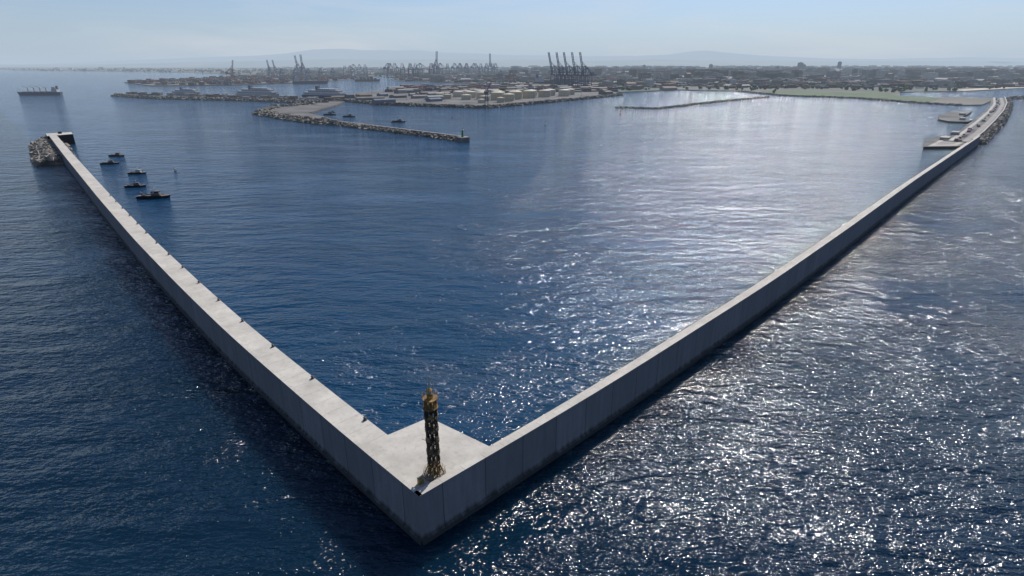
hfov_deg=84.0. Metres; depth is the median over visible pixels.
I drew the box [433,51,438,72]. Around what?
gantry crane
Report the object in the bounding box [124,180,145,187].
tugboat
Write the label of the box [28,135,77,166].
rock armour
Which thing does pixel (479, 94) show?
storage tank
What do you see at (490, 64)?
gantry crane
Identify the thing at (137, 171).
tugboat
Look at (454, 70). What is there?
gantry crane
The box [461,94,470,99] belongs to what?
storage tank
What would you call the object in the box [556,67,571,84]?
gantry crane
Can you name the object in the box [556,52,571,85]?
gantry crane
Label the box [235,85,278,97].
ferry
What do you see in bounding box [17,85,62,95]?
cargo ship
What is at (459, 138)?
mole crown wall
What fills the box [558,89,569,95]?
storage tank
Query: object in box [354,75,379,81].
container ship
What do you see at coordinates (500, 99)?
storage tank
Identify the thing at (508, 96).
storage tank
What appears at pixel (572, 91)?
storage tank
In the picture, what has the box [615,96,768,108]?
rubble mole
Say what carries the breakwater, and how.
in the sea water
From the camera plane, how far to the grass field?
1907.05 m
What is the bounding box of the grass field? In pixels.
[761,91,939,101]
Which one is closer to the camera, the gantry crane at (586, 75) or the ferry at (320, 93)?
the ferry at (320, 93)
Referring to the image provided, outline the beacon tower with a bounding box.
[422,376,445,481]
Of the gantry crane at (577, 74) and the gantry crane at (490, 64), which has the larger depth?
the gantry crane at (490, 64)
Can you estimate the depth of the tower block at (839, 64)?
5858.20 m
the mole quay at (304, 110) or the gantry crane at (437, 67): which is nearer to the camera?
the mole quay at (304, 110)
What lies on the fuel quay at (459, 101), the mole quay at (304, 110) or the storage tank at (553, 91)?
the storage tank at (553, 91)
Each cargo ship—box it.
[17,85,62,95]
[292,76,327,83]
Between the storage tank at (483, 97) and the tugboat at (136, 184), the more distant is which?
the storage tank at (483, 97)
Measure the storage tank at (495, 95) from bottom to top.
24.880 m
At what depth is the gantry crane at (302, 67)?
4180.22 m
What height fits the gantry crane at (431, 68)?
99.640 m
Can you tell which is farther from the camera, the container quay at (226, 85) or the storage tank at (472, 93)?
the container quay at (226, 85)
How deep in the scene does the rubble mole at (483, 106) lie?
1455.00 m
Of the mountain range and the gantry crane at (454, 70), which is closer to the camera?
the gantry crane at (454, 70)
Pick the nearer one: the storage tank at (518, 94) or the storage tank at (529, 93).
the storage tank at (518, 94)
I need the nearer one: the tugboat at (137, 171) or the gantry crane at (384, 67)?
the tugboat at (137, 171)
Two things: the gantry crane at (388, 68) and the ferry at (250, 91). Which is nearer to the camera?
the ferry at (250, 91)
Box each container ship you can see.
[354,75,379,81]
[533,74,579,83]
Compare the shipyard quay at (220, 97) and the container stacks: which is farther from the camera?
the container stacks
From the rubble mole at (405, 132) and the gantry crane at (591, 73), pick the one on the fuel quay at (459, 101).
the gantry crane at (591, 73)
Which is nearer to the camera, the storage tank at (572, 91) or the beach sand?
the storage tank at (572, 91)
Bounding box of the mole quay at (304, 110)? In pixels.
[270,101,344,118]
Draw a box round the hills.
[0,59,1023,66]
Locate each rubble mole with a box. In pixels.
[110,93,328,102]
[252,109,339,124]
[257,102,316,109]
[333,121,456,140]
[334,93,622,108]
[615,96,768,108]
[735,90,962,105]
[978,97,1013,144]
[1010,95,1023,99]
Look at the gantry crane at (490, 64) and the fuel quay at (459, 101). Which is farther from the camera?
the gantry crane at (490, 64)
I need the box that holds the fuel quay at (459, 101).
[349,90,615,105]
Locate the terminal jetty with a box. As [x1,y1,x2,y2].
[923,96,1007,149]
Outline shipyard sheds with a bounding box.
[126,92,333,100]
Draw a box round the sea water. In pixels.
[0,70,1023,575]
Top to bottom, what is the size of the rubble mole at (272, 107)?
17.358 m
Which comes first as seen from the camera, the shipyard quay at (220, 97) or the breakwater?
the breakwater
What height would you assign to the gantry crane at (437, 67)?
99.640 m
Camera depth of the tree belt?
2487.52 m
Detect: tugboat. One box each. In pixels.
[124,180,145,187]
[127,169,145,173]
[136,187,169,198]
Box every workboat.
[99,158,118,164]
[108,150,123,155]
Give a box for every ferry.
[172,87,200,95]
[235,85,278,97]
[301,86,344,98]
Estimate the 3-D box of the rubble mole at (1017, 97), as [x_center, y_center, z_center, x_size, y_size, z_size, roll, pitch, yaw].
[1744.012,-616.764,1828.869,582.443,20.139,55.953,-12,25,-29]
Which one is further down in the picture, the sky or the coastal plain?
the coastal plain
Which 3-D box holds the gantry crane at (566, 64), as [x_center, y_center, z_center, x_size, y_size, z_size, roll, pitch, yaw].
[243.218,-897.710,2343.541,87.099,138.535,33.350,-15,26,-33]
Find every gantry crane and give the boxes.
[225,61,234,80]
[266,60,272,76]
[294,55,302,75]
[300,56,305,75]
[344,66,353,75]
[383,63,391,77]
[387,63,392,77]
[390,63,398,76]
[400,63,405,76]
[415,63,426,75]
[429,63,434,73]
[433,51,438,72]
[435,63,446,73]
[451,63,457,73]
[488,53,492,72]
[548,52,563,84]
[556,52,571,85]
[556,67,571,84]
[563,52,578,85]
[567,67,582,82]
[571,52,585,86]
[579,52,594,85]
[580,68,596,84]
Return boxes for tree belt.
[13,68,1004,92]
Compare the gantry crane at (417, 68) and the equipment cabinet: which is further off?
the gantry crane at (417, 68)
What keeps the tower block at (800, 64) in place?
on the coastal plain
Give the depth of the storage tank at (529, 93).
1681.04 m
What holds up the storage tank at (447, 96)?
on the fuel quay at (459, 101)
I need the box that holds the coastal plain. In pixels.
[0,64,1017,105]
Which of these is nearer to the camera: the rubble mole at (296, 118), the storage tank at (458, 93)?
the rubble mole at (296, 118)
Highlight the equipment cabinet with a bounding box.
[417,475,423,484]
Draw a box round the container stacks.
[127,74,1019,91]
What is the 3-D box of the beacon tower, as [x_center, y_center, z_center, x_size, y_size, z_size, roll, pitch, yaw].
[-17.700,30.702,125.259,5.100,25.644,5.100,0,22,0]
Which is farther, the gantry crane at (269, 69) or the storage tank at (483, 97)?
the gantry crane at (269, 69)
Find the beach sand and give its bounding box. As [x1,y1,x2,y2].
[957,87,1023,90]
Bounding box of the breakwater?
[46,131,979,545]
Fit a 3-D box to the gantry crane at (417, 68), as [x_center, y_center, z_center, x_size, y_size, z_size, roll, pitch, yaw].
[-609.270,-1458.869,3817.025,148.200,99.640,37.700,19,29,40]
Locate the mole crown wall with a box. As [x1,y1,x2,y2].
[337,121,469,141]
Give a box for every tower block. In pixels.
[797,62,803,68]
[837,61,841,68]
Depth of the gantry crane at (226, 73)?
3134.34 m
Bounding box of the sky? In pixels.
[0,0,1023,63]
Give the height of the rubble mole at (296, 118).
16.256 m
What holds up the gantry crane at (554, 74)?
on the fuel quay at (459, 101)
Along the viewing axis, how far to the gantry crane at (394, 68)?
3890.91 m
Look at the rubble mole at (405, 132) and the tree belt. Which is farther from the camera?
the tree belt
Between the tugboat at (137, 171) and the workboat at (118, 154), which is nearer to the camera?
the tugboat at (137, 171)
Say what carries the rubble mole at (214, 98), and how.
in the sea water
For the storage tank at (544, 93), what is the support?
on the fuel quay at (459, 101)
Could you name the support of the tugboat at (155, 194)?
on the sea water
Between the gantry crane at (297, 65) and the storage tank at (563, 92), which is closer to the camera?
the storage tank at (563, 92)
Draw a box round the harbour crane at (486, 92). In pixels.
[484,81,491,104]
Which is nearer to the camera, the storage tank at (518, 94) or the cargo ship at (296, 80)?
the storage tank at (518, 94)
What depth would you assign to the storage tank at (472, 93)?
1692.48 m
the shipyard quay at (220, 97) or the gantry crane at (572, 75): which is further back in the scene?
the gantry crane at (572, 75)
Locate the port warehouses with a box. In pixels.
[330,82,612,103]
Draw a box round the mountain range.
[51,49,1023,63]
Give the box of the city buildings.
[0,65,1023,89]
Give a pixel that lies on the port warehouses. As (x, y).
(428, 96)
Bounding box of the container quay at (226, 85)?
[124,75,366,85]
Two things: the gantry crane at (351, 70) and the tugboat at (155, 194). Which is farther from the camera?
the gantry crane at (351, 70)
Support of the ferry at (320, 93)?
on the sea water
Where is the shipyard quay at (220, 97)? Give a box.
[137,94,336,101]
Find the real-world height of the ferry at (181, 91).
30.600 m
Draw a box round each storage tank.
[442,94,451,98]
[453,90,463,96]
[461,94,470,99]
[464,90,475,97]
[476,91,489,98]
[480,95,489,100]
[491,91,504,99]
[497,96,503,102]
[502,92,514,100]
[509,90,522,98]
[523,89,536,97]
[538,89,550,96]
[546,88,555,95]
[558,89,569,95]
[568,88,574,94]
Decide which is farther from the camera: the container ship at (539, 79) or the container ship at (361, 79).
the container ship at (361, 79)
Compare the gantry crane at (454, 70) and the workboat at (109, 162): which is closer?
the workboat at (109, 162)
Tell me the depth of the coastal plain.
2374.96 m
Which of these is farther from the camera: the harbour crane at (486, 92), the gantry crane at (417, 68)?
the gantry crane at (417, 68)

